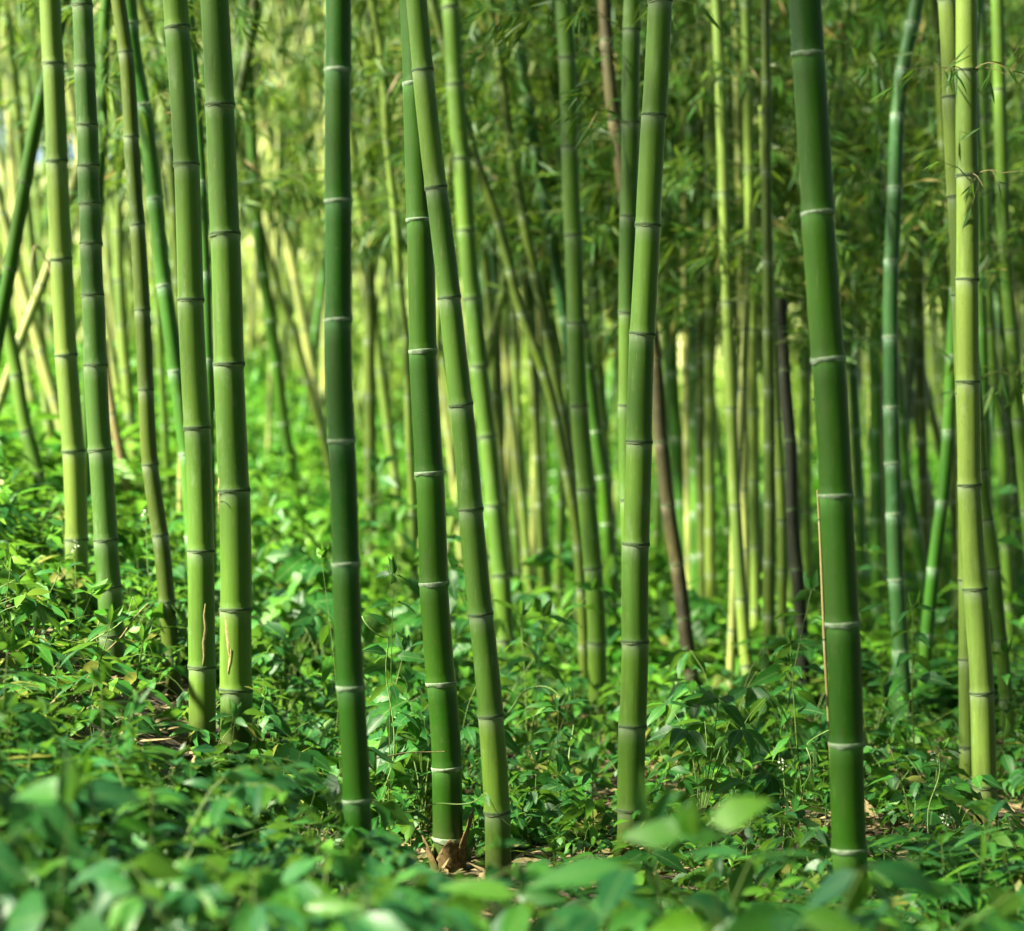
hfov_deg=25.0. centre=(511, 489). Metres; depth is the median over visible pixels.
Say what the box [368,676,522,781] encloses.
leafy herb
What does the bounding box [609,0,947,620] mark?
bamboo stalk
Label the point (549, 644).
tall herb
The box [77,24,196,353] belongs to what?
bamboo stalk
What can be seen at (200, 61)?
bamboo stalk
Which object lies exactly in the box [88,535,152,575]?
leafy herb
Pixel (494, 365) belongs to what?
bamboo stalk
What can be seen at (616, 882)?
leafy herb
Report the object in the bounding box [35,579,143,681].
tall herb
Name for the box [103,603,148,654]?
dry twig
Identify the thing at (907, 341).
bamboo stalk
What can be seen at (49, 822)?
leafy herb
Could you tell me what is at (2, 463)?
leafy herb
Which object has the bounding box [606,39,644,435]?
bamboo stalk
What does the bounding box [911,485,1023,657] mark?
tall herb
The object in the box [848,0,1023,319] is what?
bamboo stalk
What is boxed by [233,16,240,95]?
bamboo stalk
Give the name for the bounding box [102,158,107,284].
bamboo stalk
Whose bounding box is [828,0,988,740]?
bamboo stalk
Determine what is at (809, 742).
vine
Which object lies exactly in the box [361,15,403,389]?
bamboo stalk
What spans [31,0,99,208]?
bamboo stalk
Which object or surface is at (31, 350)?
bamboo stalk
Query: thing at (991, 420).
bamboo stalk
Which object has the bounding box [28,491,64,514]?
leafy herb
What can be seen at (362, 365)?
bamboo stalk
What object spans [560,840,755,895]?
herb
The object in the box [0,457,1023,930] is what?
ground cover
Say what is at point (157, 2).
bamboo stalk
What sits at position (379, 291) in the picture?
bamboo stalk
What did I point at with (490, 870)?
tall herb
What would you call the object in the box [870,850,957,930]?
leafy herb
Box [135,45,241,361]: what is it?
bamboo stalk
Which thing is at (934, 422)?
bamboo stalk
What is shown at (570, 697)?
leafy herb
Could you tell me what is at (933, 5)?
bamboo stalk
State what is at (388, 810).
leafy herb
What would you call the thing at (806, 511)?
bamboo stalk
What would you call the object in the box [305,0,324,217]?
bamboo stalk
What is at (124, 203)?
bamboo stalk
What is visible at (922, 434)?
bamboo stalk
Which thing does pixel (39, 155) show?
sky
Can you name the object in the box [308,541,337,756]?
tall herb
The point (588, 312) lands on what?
bamboo stalk
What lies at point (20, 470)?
leafy herb
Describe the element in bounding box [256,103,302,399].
bamboo stalk
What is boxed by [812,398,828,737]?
bamboo stalk
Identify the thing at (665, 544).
bamboo stalk
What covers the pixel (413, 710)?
leafy herb
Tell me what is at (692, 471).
bamboo stalk
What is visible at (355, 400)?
bamboo stalk
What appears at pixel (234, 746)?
leafy herb
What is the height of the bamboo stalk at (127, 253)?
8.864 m
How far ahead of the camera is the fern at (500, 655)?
11.09 m
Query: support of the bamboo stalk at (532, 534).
on the ground at (174, 739)
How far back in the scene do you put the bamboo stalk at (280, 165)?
35.53 m
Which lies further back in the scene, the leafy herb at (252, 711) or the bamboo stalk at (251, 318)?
the bamboo stalk at (251, 318)
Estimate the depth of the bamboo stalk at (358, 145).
34.25 m
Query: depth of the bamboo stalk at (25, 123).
38.09 m
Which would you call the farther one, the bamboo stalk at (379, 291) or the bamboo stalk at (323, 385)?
the bamboo stalk at (379, 291)
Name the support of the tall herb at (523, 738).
on the ground at (174, 739)
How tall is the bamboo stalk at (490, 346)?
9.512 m
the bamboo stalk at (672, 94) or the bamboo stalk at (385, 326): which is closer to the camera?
the bamboo stalk at (672, 94)
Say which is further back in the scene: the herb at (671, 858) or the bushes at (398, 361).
the bushes at (398, 361)
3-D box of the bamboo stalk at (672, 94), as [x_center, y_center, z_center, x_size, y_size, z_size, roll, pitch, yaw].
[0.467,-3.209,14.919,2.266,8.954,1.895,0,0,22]
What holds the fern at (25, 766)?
on the ground at (174, 739)
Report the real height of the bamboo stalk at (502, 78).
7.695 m
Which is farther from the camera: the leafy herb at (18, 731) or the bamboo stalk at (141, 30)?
the bamboo stalk at (141, 30)
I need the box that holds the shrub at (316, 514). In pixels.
[303,498,460,603]
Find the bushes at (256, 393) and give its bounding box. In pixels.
[0,309,1023,608]
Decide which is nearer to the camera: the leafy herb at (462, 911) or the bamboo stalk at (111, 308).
the leafy herb at (462, 911)
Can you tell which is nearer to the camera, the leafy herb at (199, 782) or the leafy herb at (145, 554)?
the leafy herb at (199, 782)
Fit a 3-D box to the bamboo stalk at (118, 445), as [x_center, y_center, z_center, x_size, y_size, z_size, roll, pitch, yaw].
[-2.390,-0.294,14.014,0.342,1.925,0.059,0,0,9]
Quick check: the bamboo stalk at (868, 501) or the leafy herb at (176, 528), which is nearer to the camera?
the leafy herb at (176, 528)
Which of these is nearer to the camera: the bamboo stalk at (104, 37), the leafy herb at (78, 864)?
the leafy herb at (78, 864)
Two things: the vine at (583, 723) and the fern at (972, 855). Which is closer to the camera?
the fern at (972, 855)
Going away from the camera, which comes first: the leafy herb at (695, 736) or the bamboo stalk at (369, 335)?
the leafy herb at (695, 736)
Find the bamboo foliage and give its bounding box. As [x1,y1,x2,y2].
[0,0,1023,342]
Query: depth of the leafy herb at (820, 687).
10.03 m
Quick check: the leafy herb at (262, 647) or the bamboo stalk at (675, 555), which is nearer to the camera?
the leafy herb at (262, 647)
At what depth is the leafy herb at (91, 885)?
4.50 m
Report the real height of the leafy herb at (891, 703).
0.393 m
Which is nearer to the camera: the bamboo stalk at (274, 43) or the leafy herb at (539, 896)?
the leafy herb at (539, 896)
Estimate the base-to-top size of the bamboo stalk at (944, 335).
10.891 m
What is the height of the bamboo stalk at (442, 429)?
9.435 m
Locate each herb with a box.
[0,460,16,501]
[0,464,12,479]
[0,488,21,546]
[0,493,30,538]
[0,519,32,584]
[0,539,64,602]
[0,549,92,588]
[0,591,149,704]
[0,750,11,762]
[0,751,146,930]
[0,756,343,924]
[0,777,95,927]
[0,845,100,930]
[0,850,361,930]
[1,475,37,519]
[1,526,42,573]
[1,717,85,767]
[2,483,51,540]
[3,508,63,557]
[6,520,55,553]
[8,464,40,517]
[9,824,111,906]
[10,676,40,733]
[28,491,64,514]
[30,526,64,599]
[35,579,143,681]
[38,497,64,525]
[64,849,417,930]
[70,746,161,916]
[72,664,146,839]
[76,586,145,659]
[77,704,157,806]
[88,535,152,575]
[88,537,123,583]
[89,596,135,630]
[95,845,560,930]
[101,855,431,930]
[107,725,152,821]
[117,504,141,526]
[118,864,497,930]
[119,533,143,578]
[119,538,185,582]
[119,546,153,556]
[120,557,184,639]
[121,578,180,610]
[125,585,161,687]
[137,523,183,559]
[184,770,252,929]
[191,703,248,790]
[209,699,265,808]
[215,592,333,686]
[216,779,411,867]
[223,829,441,920]
[248,743,395,846]
[252,629,336,710]
[256,543,420,662]
[263,800,299,865]
[294,655,471,786]
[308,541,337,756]
[329,451,410,619]
[332,883,603,930]
[357,456,419,630]
[362,633,422,818]
[363,556,423,818]
[364,637,477,710]
[367,685,533,828]
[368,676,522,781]
[371,602,523,699]
[371,703,478,803]
[393,555,564,647]
[410,504,516,710]
[416,499,494,658]
[437,846,820,930]
[442,894,737,930]
[467,612,570,705]
[474,833,529,926]
[491,599,557,786]
[499,579,617,713]
[504,598,571,772]
[511,548,659,672]
[523,694,590,793]
[526,688,584,784]
[526,857,1023,930]
[531,697,576,818]
[537,908,603,927]
[553,526,621,664]
[560,592,723,648]
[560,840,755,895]
[606,766,736,930]
[623,792,772,930]
[647,690,802,818]
[648,588,761,683]
[652,640,808,771]
[697,807,746,915]
[706,898,750,922]
[715,860,1016,930]
[720,789,785,901]
[731,668,871,727]
[746,649,811,770]
[748,570,826,766]
[754,812,885,894]
[760,588,821,633]
[771,626,823,814]
[811,601,888,727]
[816,693,912,765]
[836,903,1023,930]
[855,541,947,659]
[861,638,958,689]
[867,832,1023,922]
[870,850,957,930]
[882,590,950,775]
[905,841,982,907]
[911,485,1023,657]
[989,590,1023,725]
[992,639,1023,799]
[996,699,1023,800]
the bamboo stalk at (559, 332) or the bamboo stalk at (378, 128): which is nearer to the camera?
the bamboo stalk at (378, 128)
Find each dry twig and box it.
[31,245,50,298]
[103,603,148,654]
[335,751,444,758]
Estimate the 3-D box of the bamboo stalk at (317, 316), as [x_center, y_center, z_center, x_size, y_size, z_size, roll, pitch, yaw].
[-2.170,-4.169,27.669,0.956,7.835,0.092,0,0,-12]
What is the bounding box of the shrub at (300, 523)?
[215,462,331,556]
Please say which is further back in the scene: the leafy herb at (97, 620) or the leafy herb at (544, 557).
the leafy herb at (544, 557)
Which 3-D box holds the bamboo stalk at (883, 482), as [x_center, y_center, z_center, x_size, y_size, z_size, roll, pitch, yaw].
[2.824,-2.602,19.129,2.358,7.597,1.983,0,0,33]
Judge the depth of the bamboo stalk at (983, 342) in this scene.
12.57 m
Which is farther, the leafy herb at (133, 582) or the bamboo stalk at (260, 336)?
the bamboo stalk at (260, 336)
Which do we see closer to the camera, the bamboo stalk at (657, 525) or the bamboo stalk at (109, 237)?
the bamboo stalk at (657, 525)
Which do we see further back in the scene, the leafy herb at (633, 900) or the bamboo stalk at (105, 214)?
the bamboo stalk at (105, 214)
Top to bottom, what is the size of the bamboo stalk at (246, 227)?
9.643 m
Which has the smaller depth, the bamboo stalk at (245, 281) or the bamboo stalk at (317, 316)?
the bamboo stalk at (317, 316)
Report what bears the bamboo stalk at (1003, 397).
on the ground at (174, 739)
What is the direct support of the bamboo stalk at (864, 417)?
on the ground at (174, 739)
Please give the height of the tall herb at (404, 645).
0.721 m
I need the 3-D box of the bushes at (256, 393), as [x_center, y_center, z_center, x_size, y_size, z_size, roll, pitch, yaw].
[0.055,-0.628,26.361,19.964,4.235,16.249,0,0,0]
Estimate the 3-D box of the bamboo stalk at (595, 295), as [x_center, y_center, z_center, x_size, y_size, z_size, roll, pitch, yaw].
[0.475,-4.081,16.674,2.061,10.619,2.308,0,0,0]
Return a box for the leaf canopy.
[153,0,759,33]
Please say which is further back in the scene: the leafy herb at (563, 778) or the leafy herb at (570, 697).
the leafy herb at (570, 697)
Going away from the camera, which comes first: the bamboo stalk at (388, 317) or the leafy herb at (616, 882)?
the leafy herb at (616, 882)
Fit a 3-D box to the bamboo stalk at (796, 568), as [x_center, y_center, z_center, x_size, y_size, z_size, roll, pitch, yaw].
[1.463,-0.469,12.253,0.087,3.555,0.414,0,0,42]
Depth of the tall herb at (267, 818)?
6.37 m
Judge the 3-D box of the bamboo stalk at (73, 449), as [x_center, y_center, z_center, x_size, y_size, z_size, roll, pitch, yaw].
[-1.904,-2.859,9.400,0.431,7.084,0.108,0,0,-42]
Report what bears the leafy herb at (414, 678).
on the ground at (174, 739)
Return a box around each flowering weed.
[61,539,86,629]
[133,508,158,666]
[768,758,791,846]
[921,749,946,825]
[939,814,962,838]
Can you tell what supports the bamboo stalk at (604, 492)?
on the ground at (174, 739)
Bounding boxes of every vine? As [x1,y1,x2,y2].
[50,597,151,650]
[362,616,401,796]
[373,785,510,825]
[507,685,616,770]
[565,725,578,774]
[671,682,727,758]
[800,730,828,796]
[918,758,940,842]
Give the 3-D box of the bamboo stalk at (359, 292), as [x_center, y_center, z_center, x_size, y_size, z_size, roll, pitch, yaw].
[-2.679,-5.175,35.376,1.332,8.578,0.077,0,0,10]
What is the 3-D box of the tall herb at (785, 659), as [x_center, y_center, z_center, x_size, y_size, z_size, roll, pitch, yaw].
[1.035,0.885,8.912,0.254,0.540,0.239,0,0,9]
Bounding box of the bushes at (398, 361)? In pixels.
[0,185,1023,462]
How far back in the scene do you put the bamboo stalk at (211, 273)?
27.40 m
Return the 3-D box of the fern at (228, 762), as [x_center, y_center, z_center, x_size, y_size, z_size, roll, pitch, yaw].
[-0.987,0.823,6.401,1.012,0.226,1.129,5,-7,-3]
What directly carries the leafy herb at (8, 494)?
on the ground at (174, 739)
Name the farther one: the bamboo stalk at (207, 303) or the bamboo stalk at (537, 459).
the bamboo stalk at (537, 459)
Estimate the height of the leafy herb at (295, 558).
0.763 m
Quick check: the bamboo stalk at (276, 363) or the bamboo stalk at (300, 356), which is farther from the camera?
the bamboo stalk at (300, 356)
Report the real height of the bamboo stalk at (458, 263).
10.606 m
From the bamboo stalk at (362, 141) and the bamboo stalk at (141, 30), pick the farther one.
the bamboo stalk at (141, 30)
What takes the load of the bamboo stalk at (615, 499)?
on the ground at (174, 739)
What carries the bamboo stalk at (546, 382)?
on the ground at (174, 739)
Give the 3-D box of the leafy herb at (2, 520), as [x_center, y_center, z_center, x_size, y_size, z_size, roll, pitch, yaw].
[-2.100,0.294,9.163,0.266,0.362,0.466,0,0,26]
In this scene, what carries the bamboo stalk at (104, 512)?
on the ground at (174, 739)
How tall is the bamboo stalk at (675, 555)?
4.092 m
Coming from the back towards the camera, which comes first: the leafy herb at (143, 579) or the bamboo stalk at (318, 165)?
the bamboo stalk at (318, 165)
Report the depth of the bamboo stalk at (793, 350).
19.82 m
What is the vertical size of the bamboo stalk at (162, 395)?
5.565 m
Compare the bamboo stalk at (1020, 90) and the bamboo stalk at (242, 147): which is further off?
the bamboo stalk at (242, 147)
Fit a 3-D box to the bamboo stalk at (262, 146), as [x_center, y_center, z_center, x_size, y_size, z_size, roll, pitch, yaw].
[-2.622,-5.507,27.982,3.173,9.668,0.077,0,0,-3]
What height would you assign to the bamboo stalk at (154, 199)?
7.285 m
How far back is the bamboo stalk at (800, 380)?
29.56 m
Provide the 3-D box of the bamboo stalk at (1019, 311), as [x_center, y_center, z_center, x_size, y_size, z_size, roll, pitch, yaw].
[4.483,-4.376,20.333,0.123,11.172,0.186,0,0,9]
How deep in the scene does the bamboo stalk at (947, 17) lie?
8.95 m
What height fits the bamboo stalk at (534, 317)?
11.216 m
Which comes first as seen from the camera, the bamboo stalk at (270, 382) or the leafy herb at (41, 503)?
the leafy herb at (41, 503)
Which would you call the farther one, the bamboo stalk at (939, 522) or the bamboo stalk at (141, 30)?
the bamboo stalk at (141, 30)
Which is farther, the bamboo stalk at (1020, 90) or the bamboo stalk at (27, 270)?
the bamboo stalk at (27, 270)
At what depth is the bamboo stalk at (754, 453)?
13.92 m
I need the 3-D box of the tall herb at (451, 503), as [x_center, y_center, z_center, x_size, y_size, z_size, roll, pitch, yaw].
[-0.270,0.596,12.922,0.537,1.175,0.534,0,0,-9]
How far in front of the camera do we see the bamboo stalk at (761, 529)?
17.94 m
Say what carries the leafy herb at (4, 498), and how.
on the ground at (174, 739)
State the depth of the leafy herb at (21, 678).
6.84 m
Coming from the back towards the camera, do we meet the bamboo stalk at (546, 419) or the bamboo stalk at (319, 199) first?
the bamboo stalk at (546, 419)
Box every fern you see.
[0,747,159,812]
[0,778,172,815]
[4,451,175,507]
[13,749,195,776]
[18,740,338,795]
[276,649,568,696]
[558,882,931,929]
[599,900,882,930]
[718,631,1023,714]
[910,849,1023,889]
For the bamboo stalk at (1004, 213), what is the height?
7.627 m
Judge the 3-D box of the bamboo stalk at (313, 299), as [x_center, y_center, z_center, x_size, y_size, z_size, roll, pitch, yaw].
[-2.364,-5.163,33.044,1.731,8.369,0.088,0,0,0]
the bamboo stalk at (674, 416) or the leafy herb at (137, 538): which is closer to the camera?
the leafy herb at (137, 538)
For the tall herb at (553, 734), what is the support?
on the ground at (174, 739)
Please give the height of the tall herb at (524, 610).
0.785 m
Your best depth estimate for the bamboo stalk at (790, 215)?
37.97 m
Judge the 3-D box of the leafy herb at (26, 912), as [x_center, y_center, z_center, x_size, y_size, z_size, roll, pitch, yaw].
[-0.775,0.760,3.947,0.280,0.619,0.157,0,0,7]
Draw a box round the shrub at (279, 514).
[254,447,293,602]
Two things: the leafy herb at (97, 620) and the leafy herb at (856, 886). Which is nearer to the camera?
the leafy herb at (856, 886)
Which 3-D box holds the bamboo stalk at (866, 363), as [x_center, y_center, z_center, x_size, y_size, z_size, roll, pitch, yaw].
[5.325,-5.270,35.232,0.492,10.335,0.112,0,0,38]
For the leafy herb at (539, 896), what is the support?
on the ground at (174, 739)
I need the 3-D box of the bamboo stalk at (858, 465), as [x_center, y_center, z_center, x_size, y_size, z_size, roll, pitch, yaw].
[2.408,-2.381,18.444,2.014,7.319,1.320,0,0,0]
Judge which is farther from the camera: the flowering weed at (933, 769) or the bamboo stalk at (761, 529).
the bamboo stalk at (761, 529)
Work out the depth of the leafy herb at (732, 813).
3.92 m
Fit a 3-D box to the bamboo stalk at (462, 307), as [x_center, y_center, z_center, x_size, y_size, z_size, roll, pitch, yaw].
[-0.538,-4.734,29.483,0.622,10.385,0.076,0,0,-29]
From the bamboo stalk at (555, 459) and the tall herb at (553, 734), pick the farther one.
the bamboo stalk at (555, 459)
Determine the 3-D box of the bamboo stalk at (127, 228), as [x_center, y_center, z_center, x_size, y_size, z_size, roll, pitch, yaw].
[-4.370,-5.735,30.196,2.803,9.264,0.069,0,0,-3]
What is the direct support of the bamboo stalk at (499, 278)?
on the ground at (174, 739)
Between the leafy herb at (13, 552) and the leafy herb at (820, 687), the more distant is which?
the leafy herb at (820, 687)
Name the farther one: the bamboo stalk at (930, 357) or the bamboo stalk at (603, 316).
the bamboo stalk at (930, 357)
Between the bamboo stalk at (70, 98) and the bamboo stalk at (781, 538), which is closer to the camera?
the bamboo stalk at (781, 538)
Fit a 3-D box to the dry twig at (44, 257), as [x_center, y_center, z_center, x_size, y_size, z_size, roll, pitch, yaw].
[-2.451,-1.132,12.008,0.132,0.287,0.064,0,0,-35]
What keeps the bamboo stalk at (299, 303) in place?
on the ground at (174, 739)
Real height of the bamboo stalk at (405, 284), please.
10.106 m
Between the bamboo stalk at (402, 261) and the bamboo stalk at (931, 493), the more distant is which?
the bamboo stalk at (402, 261)
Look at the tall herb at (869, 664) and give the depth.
9.76 m
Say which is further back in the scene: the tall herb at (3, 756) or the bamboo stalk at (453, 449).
the bamboo stalk at (453, 449)
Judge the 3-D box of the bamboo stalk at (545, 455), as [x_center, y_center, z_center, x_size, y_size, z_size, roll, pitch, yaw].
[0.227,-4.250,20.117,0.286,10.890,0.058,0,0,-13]
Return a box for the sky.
[0,20,846,181]
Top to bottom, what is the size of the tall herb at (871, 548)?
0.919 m
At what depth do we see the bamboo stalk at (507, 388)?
18.44 m
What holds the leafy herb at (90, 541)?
on the ground at (174, 739)
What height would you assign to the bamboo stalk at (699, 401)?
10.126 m
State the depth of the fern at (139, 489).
13.77 m
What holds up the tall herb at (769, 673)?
on the ground at (174, 739)
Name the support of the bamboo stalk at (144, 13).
on the ground at (174, 739)
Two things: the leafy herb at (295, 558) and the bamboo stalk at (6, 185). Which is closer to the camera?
the leafy herb at (295, 558)
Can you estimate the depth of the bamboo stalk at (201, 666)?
7.96 m
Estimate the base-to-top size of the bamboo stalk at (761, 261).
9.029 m
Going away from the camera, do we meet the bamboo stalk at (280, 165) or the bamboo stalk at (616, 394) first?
the bamboo stalk at (616, 394)
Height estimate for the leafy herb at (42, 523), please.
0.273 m
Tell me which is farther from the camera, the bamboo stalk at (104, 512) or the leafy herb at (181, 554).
the leafy herb at (181, 554)
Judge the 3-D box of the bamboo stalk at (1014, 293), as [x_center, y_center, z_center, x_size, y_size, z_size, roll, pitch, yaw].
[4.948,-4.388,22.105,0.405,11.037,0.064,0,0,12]
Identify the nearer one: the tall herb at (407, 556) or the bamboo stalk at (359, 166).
the tall herb at (407, 556)
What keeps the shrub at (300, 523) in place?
on the ground at (174, 739)
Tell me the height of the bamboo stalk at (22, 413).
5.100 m
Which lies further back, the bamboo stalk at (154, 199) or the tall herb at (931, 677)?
the bamboo stalk at (154, 199)
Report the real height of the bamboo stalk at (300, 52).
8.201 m
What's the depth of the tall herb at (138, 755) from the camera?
5.35 m
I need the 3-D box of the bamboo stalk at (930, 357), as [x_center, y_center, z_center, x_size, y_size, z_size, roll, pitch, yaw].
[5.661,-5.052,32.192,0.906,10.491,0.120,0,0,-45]
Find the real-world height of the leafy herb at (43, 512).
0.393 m
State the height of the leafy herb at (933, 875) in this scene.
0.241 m
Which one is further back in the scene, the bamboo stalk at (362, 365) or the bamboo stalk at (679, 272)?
the bamboo stalk at (362, 365)
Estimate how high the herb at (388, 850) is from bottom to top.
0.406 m
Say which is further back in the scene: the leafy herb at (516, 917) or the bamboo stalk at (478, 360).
the bamboo stalk at (478, 360)
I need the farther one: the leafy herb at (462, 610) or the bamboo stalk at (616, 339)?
the bamboo stalk at (616, 339)
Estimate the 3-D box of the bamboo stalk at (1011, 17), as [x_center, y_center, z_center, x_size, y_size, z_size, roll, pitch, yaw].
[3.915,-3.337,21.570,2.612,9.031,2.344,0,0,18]
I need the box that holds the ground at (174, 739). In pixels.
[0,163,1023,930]
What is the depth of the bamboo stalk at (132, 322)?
33.50 m
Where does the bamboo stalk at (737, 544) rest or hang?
on the ground at (174, 739)
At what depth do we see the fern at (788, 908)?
5.63 m
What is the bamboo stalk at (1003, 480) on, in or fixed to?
on the ground at (174, 739)
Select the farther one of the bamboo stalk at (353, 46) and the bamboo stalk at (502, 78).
the bamboo stalk at (353, 46)
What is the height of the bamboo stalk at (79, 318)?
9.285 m
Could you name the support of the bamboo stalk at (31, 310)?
on the ground at (174, 739)
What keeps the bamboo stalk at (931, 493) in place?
on the ground at (174, 739)
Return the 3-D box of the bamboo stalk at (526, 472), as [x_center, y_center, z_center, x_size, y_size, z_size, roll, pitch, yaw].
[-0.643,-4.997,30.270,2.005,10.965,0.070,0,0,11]
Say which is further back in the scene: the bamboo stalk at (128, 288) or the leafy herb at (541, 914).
the bamboo stalk at (128, 288)
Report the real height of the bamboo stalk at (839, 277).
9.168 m
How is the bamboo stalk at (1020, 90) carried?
on the ground at (174, 739)
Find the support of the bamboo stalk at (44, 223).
on the ground at (174, 739)
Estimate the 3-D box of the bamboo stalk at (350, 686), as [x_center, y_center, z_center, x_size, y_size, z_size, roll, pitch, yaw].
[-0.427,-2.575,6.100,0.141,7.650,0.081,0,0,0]
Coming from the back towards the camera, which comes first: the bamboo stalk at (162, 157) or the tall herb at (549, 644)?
the bamboo stalk at (162, 157)
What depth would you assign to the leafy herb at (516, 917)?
4.27 m
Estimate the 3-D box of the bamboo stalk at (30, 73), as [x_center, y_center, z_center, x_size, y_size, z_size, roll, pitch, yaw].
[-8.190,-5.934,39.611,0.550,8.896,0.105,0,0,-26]
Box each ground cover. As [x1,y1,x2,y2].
[0,363,1023,706]
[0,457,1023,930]
[2,267,1023,560]
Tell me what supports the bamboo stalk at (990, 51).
on the ground at (174, 739)
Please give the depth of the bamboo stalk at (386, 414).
19.44 m
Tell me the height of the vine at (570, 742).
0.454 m
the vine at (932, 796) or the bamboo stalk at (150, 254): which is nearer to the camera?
the vine at (932, 796)
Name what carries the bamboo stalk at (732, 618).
on the ground at (174, 739)
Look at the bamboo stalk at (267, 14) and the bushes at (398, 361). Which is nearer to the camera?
the bamboo stalk at (267, 14)
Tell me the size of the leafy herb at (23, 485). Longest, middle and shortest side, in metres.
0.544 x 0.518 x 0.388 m
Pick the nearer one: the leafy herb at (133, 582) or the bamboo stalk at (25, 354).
the leafy herb at (133, 582)
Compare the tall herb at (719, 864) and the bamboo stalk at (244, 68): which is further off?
the bamboo stalk at (244, 68)
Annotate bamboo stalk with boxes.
[0,0,65,400]
[0,0,70,359]
[0,0,111,440]
[0,0,200,331]
[0,0,275,575]
[0,0,276,478]
[0,0,290,414]
[0,1,72,504]
[0,1,125,440]
[0,20,26,198]
[0,28,324,541]
[0,33,71,378]
[0,114,6,247]
[0,150,54,357]
[0,189,60,430]
[4,0,16,350]
[4,0,166,502]
[12,314,16,329]
[16,159,30,294]
[17,0,49,316]
[18,0,322,496]
[21,68,27,282]
[26,0,46,186]
[26,31,38,265]
[28,19,95,285]
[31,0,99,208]
[31,16,79,231]
[39,0,90,633]
[41,0,386,423]
[46,201,49,289]
[46,215,77,346]
[50,280,51,302]
[64,24,156,371]
[66,43,115,314]
[71,0,125,681]
[72,7,99,259]
[74,131,123,294]
[76,27,156,331]
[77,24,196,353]
[96,0,378,482]
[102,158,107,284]
[102,212,118,360]
[104,65,120,316]
[105,114,160,300]
[106,340,135,522]
[111,0,182,703]
[113,33,197,289]
[120,119,133,291]
[125,215,130,317]
[128,96,159,344]
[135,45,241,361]
[138,14,173,294]
[142,0,362,495]
[142,188,151,307]
[143,180,154,308]
[144,0,362,516]
[153,18,196,370]
[154,2,267,348]
[155,0,170,119]
[160,122,165,187]
[163,0,216,758]
[188,1,217,616]
[199,38,203,112]
[200,0,252,753]
[207,0,458,583]
[209,241,211,295]
[210,0,272,247]
[229,0,465,601]
[229,0,528,600]
[229,6,292,352]
[230,6,232,63]
[231,0,584,602]
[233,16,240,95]
[238,132,243,200]
[239,1,310,225]
[240,226,248,334]
[242,0,314,242]
[246,1,271,365]
[256,2,277,363]
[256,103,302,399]
[257,0,452,565]
[258,37,271,301]
[266,1,283,479]
[268,5,305,356]
[271,12,296,370]
[272,0,363,440]
[276,0,280,327]
[276,0,623,597]
[279,1,324,370]
[283,0,321,383]
[286,6,321,364]
[288,0,402,354]
[291,17,359,365]
[293,28,364,389]
[296,0,396,431]
[297,16,351,443]
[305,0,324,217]
[305,0,362,430]
[307,7,599,439]
[314,0,363,330]
[316,1,612,598]
[320,174,326,418]
[324,0,372,895]
[351,0,514,704]
[351,0,618,502]
[352,0,609,579]
[352,0,642,615]
[352,19,376,288]
[352,25,364,229]
[353,117,379,403]
[355,18,431,440]
[357,177,404,398]
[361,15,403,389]
[363,0,644,630]
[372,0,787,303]
[380,8,407,313]
[384,2,396,376]
[384,39,395,365]
[386,1,393,403]
[389,0,587,691]
[391,0,621,623]
[391,32,464,345]
[391,52,505,561]
[394,1,403,115]
[397,0,611,592]
[400,0,474,872]
[403,0,734,449]
[406,0,510,880]
[429,0,696,505]
[429,1,697,552]
[433,29,580,619]
[434,1,645,518]
[437,106,462,293]
[438,43,548,603]
[438,384,441,423]
[441,413,444,453]
[449,9,475,490]
[450,418,456,551]
[452,0,620,607]
[454,316,468,550]
[457,0,644,729]
[460,0,721,600]
[465,0,686,387]
[474,1,734,609]
[478,253,485,502]
[480,0,760,283]
[484,0,866,591]
[487,28,522,579]
[493,64,521,593]
[515,69,558,485]
[517,28,696,586]
[518,290,522,364]
[524,452,529,495]
[527,1,862,364]
[528,45,548,465]
[533,0,855,589]
[533,231,603,580]
[535,1,776,561]
[538,2,797,261]
[541,341,551,591]
[543,0,856,642]
[543,0,916,649]
[546,3,773,529]
[555,0,872,401]
[557,316,562,349]
[559,0,921,661]
[561,2,798,601]
[582,0,868,370]
[594,0,618,385]
[598,0,700,686]
[600,192,605,364]
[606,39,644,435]
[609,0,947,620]
[612,186,621,560]
[615,0,940,626]
[616,0,672,855]
[641,0,805,701]
[641,0,887,363]
[652,320,661,472]
[658,0,898,691]
[661,319,666,554]
[674,0,1023,667]
[679,2,936,618]
[681,20,695,448]
[715,102,763,596]
[715,393,729,572]
[723,0,946,580]
[725,145,759,695]
[740,27,789,602]
[753,33,763,415]
[756,58,882,722]
[757,2,946,606]
[758,0,1023,563]
[758,67,936,652]
[771,62,810,718]
[778,191,949,590]
[781,116,794,432]
[782,0,1020,600]
[785,0,1008,583]
[789,0,867,909]
[795,8,1022,519]
[799,291,800,411]
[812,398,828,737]
[822,0,1023,533]
[823,0,1022,548]
[823,11,869,486]
[826,1,1021,235]
[827,6,933,621]
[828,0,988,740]
[832,0,1023,645]
[834,2,1023,601]
[837,12,845,354]
[840,192,1023,630]
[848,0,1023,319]
[852,0,1018,713]
[852,6,1023,272]
[854,0,1023,512]
[856,26,873,389]
[858,198,869,416]
[859,0,1023,305]
[866,360,869,544]
[870,0,1023,825]
[883,73,1023,650]
[899,225,911,472]
[901,0,1023,261]
[904,14,943,432]
[910,0,1023,547]
[924,257,936,485]
[936,101,950,524]
[936,349,1023,767]
[937,0,972,800]
[986,0,1023,200]
[987,4,1005,565]
[989,2,1013,460]
[993,86,1023,451]
[1010,79,1022,529]
[1014,1,1022,383]
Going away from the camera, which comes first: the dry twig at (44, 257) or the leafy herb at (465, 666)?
the leafy herb at (465, 666)

